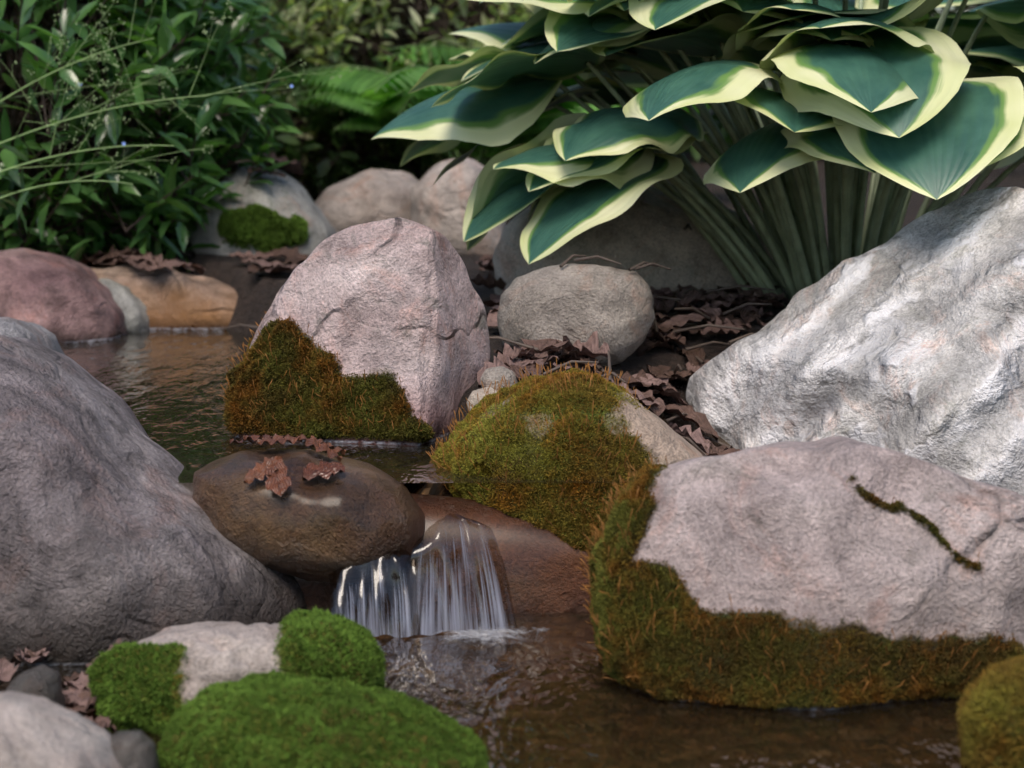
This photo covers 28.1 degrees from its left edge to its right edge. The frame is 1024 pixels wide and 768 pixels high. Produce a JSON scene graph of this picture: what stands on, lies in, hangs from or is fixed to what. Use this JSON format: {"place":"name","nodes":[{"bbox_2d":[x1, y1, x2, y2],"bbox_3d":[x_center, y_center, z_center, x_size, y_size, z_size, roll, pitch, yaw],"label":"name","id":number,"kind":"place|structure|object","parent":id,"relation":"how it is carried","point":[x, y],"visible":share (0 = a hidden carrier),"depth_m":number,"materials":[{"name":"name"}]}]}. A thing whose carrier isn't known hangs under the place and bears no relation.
{"place":"outdoors","nodes":[
{"label":"outdoors","id":0,"kind":"place"},
{"bbox_2d":[59,330,668,482],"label":"water","id":1,"kind":"structure","parent":0,"point":[165,385],"depth_m":3.56,"materials":[{"name":"beige liquid"}]},
{"bbox_2d":[0,612,964,767],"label":"water","id":2,"kind":"structure","parent":0,"point":[538,690],"depth_m":2.33,"materials":[{"name":"beige liquid"}]},
{"bbox_2d":[5,664,65,706],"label":"dark rock","id":3,"kind":"object","parent":2,"relation":"on","point":[43,680],"visible":0.48,"depth_m":2.27,"materials":[{"name":"grey stone"}]},
{"bbox_2d":[0,691,120,767],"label":"pale rock","id":4,"kind":"object","parent":2,"relation":"on","point":[39,732],"visible":0.94,"depth_m":1.97,"materials":[{"name":"grey stone"}]},
{"bbox_2d":[0,638,121,732],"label":"litter","id":5,"kind":"object","parent":2,"relation":"on","point":[78,698],"visible":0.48,"depth_m":2.40,"materials":[{"name":"brown plant"}]},
{"bbox_2d":[110,730,158,767],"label":"rock","id":6,"kind":"object","parent":2,"relation":"on","point":[133,748],"visible":0.77,"depth_m":2.04,"materials":[{"name":"grey stone"}]},
{"bbox_2d":[92,614,379,732],"bbox_3d":[-0.312,0.338,2.363,0.329,0.152,0.226,0,8,0],"label":"rock","id":7,"kind":"object","parent":2,"relation":"on","point":[225,651],"visible":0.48,"depth_m":2.28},
{"bbox_2d":[85,606,386,734],"bbox_3d":[-0.313,0.339,2.358,0.343,0.163,0.229,0,8,0],"label":"moss","id":8,"kind":"object","parent":7,"relation":"on","point":[339,624],"visible":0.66,"depth_m":2.28,"materials":[{"name":"green plant"}]},
{"bbox_2d":[161,672,485,767],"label":"mossy rock","id":9,"kind":"object","parent":2,"relation":"on","point":[371,750],"visible":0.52,"depth_m":2.05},
{"bbox_2d":[156,669,490,767],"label":"moss","id":10,"kind":"object","parent":9,"relation":"on","point":[385,698],"visible":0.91,"depth_m":2.08,"materials":[{"name":"green plant"}]},
{"bbox_2d":[329,550,419,637],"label":"waterfall","id":11,"kind":"object","parent":2,"relation":"on","point":[377,597],"visible":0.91,"depth_m":2.68,"materials":[{"name":"grey"}]},
{"bbox_2d":[453,628,517,638],"bbox_3d":[-0.028,0.325,2.651,0.333,0.013,0.246,0,8,0],"label":"water foam","id":12,"kind":"object","parent":2,"relation":"on","point":[474,633],"visible":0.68,"depth_m":2.65,"materials":[{"name":"grey"}]},
{"bbox_2d":[410,514,516,635],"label":"waterfall","id":13,"kind":"object","parent":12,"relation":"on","point":[457,562],"visible":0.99,"depth_m":2.70,"materials":[{"name":"grey"}]},
{"bbox_2d":[601,436,1023,710],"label":"rock","id":14,"kind":"object","parent":2,"relation":"on","point":[800,528],"visible":0.63,"depth_m":2.41,"materials":[{"name":"grey stone"}]},
{"bbox_2d":[587,463,1023,709],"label":"moss","id":15,"kind":"object","parent":14,"relation":"on","point":[601,604],"visible":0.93,"depth_m":2.38,"materials":[{"name":"green plant"}]},
{"bbox_2d":[577,451,997,702],"bbox_3d":[0.407,0.213,2.522,0.660,0.267,0.399,-1,8,-10],"label":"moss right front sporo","id":16,"kind":"object","parent":15,"relation":"on","point":[588,590],"visible":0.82,"depth_m":2.40,"materials":[{"name":"plant"}]},
{"bbox_2d":[971,671,1023,767],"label":"mossy rock","id":17,"kind":"object","parent":2,"relation":"on","point":[1013,732],"visible":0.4,"depth_m":2.07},
{"bbox_2d":[955,655,1023,767],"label":"moss","id":18,"kind":"object","parent":17,"relation":"on","point":[973,704],"visible":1,"depth_m":2.10,"materials":[{"name":"green plant"}]},
{"bbox_2d":[33,109,1023,496],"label":"ground","id":19,"kind":"structure","parent":0,"point":[257,291],"depth_m":4.54,"materials":[{"name":"brown soil"}]},
{"bbox_2d":[0,317,64,354],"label":"grey rock","id":20,"kind":"object","parent":19,"relation":"on","point":[13,327],"visible":0.33,"depth_m":3.63,"materials":[{"name":"grey stone"}]},
{"bbox_2d":[0,248,127,343],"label":"red rock","id":21,"kind":"object","parent":19,"relation":"on","point":[66,300],"visible":0.52,"depth_m":4.36,"materials":[{"name":"stone"}]},
{"bbox_2d":[98,278,148,332],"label":"rock","id":22,"kind":"object","parent":19,"relation":"on","point":[131,305],"visible":0.24,"depth_m":4.55,"materials":[{"name":"grey stone"}]},
{"bbox_2d":[0,0,301,272],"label":"shrub","id":23,"kind":"object","parent":19,"relation":"on","point":[176,26],"depth_m":4.77,"materials":[{"name":"green plant"}]},
{"bbox_2d":[0,335,306,666],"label":"rock","id":24,"kind":"object","parent":19,"relation":"on","point":[110,534],"visible":0.55,"depth_m":2.57,"materials":[{"name":"grey stone"}]},
{"bbox_2d":[91,263,237,329],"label":"rock","id":25,"kind":"object","parent":19,"relation":"on","point":[176,299],"visible":0.28,"depth_m":4.60,"materials":[{"name":"brown stone"}]},
{"bbox_2d":[46,152,306,273],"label":"litter","id":26,"kind":"object","parent":19,"relation":"on","point":[135,258],"visible":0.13,"depth_m":4.73,"materials":[{"name":"brown plant"}]},
{"bbox_2d":[0,0,356,232],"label":"forget me not","id":27,"kind":"object","parent":19,"relation":"on","point":[43,127],"depth_m":4.24,"materials":[{"name":"green plant"}]},
{"bbox_2d":[0,0,359,182],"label":"forget-me-not buds","id":28,"kind":"object","parent":27,"relation":"attached to","point":[205,33],"visible":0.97,"depth_m":4.24,"materials":[{"name":"green plant"}]},
{"bbox_2d":[112,0,294,192],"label":"shrub","id":29,"kind":"object","parent":19,"relation":"on","point":[265,28],"depth_m":5.83,"materials":[{"name":"green plant"}]},
{"bbox_2d":[187,165,336,255],"bbox_3d":[-0.620,-0.360,5.199,0.389,0.395,0.561,0,8,0],"label":"rock","id":30,"kind":"object","parent":19,"relation":"on","point":[287,195],"visible":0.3,"depth_m":4.98,"materials":[{"name":"grey stone"}]},
{"bbox_2d":[217,202,309,251],"bbox_3d":[-0.639,-0.405,5.185,0.252,0.141,0.577,-1,8,-6],"label":"moss patch","id":31,"kind":"object","parent":30,"relation":"on","point":[261,220],"visible":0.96,"depth_m":4.92,"materials":[{"name":"green plant"}]},
{"bbox_2d":[192,449,424,582],"bbox_3d":[-0.276,0.180,2.798,0.315,0.185,0.274,0,8,0],"label":"rock","id":32,"kind":"object","parent":19,"relation":"on","point":[356,513],"visible":0.72,"depth_m":2.68,"materials":[{"name":"brown stone"}]},
{"bbox_2d":[230,433,345,495],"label":"dead leaves","id":33,"kind":"object","parent":32,"relation":"on","point":[278,481],"visible":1,"depth_m":2.69,"materials":[{"name":"red plant"}]},
{"bbox_2d":[229,54,466,201],"bbox_3d":[-0.620,-0.792,6.604,1.078,0.540,0.976,0,8,0],"label":"shrub","id":34,"kind":"object","parent":19,"relation":"on","point":[327,172],"depth_m":6.34,"materials":[{"name":"green plant"}]},
{"bbox_2d":[286,54,427,150],"bbox_3d":[-0.491,-0.929,6.777,1.036,0.340,0.589,4,9,28],"label":"foliage","id":35,"kind":"object","parent":19,"relation":"on","point":[398,63],"depth_m":6.53,"materials":[{"name":"green plant"}]},
{"bbox_2d":[230,217,489,484],"bbox_3d":[-0.254,-0.048,3.243,0.392,0.436,0.352,2,8,13],"label":"rock","id":36,"kind":"object","parent":19,"relation":"on","point":[401,297],"visible":0.56,"depth_m":3.14,"materials":[{"name":"grey stone"}]},
{"bbox_2d":[222,316,435,443],"bbox_3d":[-0.325,-0.014,3.165,0.232,0.185,0.431,-6,10,-36],"label":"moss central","id":37,"kind":"object","parent":36,"relation":"on","point":[239,416],"visible":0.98,"depth_m":3.11,"materials":[{"name":"green plant"}]},
{"bbox_2d":[219,311,433,433],"bbox_3d":[-0.332,-0.013,3.156,0.212,0.184,0.439,-6,10,-38],"label":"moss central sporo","id":38,"kind":"object","parent":37,"relation":"on","point":[243,344],"visible":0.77,"depth_m":3.11,"materials":[{"name":"plant"}]},
{"bbox_2d":[315,169,417,231],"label":"rock","id":39,"kind":"object","parent":19,"relation":"on","point":[369,195],"visible":0.41,"depth_m":5.37,"materials":[{"name":"grey stone"}]},
{"bbox_2d":[192,485,591,613],"bbox_3d":[-0.447,0.301,2.870,1.606,0.326,0.181,0,8,0],"label":"rock","id":40,"kind":"object","parent":19,"relation":"on","point":[544,573],"visible":0.1,"depth_m":2.80,"materials":[{"name":"brown stone"}]},
{"bbox_2d":[269,65,585,165],"bbox_3d":[-0.211,-0.760,5.955,1.031,0.357,0.932,0,8,0],"label":"fern","id":41,"kind":"object","parent":19,"relation":"on","point":[381,107],"depth_m":6.00,"materials":[{"name":"green plant"}]},
{"bbox_2d":[229,0,635,191],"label":"pieris shrub","id":42,"kind":"object","parent":19,"relation":"on","point":[337,40],"depth_m":6.47,"materials":[{"name":"green plant"}]},
{"bbox_2d":[410,158,505,254],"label":"rock","id":43,"kind":"object","parent":19,"relation":"on","point":[440,205],"visible":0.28,"depth_m":5.07,"materials":[{"name":"grey stone"}]},
{"bbox_2d":[467,387,496,410],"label":"pebble","id":44,"kind":"object","parent":19,"relation":"on","point":[473,399],"visible":0.29,"depth_m":3.06,"materials":[{"name":"beige stone"}]},
{"bbox_2d":[215,159,774,455],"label":"twigs","id":45,"kind":"object","parent":19,"relation":"on","point":[638,266],"visible":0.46,"depth_m":3.53,"materials":[{"name":"brown wood"}]},
{"bbox_2d":[480,366,517,389],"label":"pebble","id":46,"kind":"object","parent":19,"relation":"on","point":[493,374],"visible":0.53,"depth_m":3.10,"materials":[{"name":"grey stone"}]},
{"bbox_2d":[375,45,711,112],"bbox_3d":[0.189,-0.822,6.310,1.215,0.440,0.634,0,8,0],"label":"fern","id":47,"kind":"object","parent":19,"relation":"on","point":[446,54],"depth_m":6.21,"materials":[{"name":"green plant"}]},
{"bbox_2d":[440,376,703,550],"bbox_3d":[0.090,0.148,2.980,0.414,0.340,0.384,0,8,0],"label":"mossy rock","id":48,"kind":"object","parent":19,"relation":"on","point":[660,437],"visible":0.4,"depth_m":2.83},
{"bbox_2d":[426,357,658,552],"bbox_3d":[0.083,0.112,2.966,0.408,0.272,0.375,0,8,0],"label":"moss","id":49,"kind":"object","parent":48,"relation":"on","point":[547,389],"visible":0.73,"depth_m":2.82,"materials":[{"name":"green plant"}]},
{"bbox_2d":[497,264,654,365],"bbox_3d":[0.111,-0.115,3.552,0.273,0.194,0.254,0,8,0],"label":"rock","id":50,"kind":"object","parent":19,"relation":"on","point":[611,306],"visible":0.73,"depth_m":3.44,"materials":[{"name":"grey stone"}]},
{"bbox_2d":[469,253,787,455],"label":"litter","id":51,"kind":"object","parent":19,"relation":"on","point":[549,351],"visible":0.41,"depth_m":3.53,"materials":[{"name":"brown plant"}]},
{"bbox_2d":[492,186,773,301],"bbox_3d":[0.257,-0.230,4.309,0.598,0.385,0.526,0,8,0],"label":"boulder","id":52,"kind":"object","parent":19,"relation":"on","point":[649,224],"visible":0.23,"depth_m":4.06,"materials":[{"name":"grey stone"}]},
{"bbox_2d":[372,0,1023,263],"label":"hosta leaves","id":53,"kind":"object","parent":19,"relation":"on","point":[894,92],"visible":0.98,"depth_m":3.59,"materials":[{"name":"green plant"}]},
{"bbox_2d":[490,0,981,162],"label":"shrub","id":54,"kind":"object","parent":19,"relation":"on","point":[725,135],"visible":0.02,"depth_m":8.46,"materials":[{"name":"green plant"}]},
{"bbox_2d":[549,0,1023,306],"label":"hosta stems","id":55,"kind":"object","parent":19,"relation":"on","point":[788,224],"visible":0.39,"depth_m":3.92,"materials":[{"name":"green plant"}]},
{"bbox_2d":[687,1,956,146],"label":"shrub stems","id":56,"kind":"object","parent":19,"relation":"on","point":[769,81],"depth_m":8.88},
{"bbox_2d":[686,187,1023,495],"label":"white rock","id":57,"kind":"object","parent":19,"relation":"on","point":[908,339],"visible":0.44,"depth_m":3.25,"materials":[{"name":"white stone"}]},
{"bbox_2d":[791,0,973,16],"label":"shrub","id":58,"kind":"object","parent":19,"relation":"on","point":[942,9],"visible":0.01,"depth_m":8.21,"materials":[{"name":"green plant"}]},
{"bbox_2d":[929,0,997,16],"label":"shrub stems","id":59,"kind":"object","parent":19,"relation":"on","point":[970,8],"depth_m":8.50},
{"bbox_2d":[913,0,1023,173],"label":"hosta leaves","id":60,"kind":"object","parent":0,"point":[988,34],"visible":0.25,"depth_m":4.36,"materials":[{"name":"green plant"}]}
]}

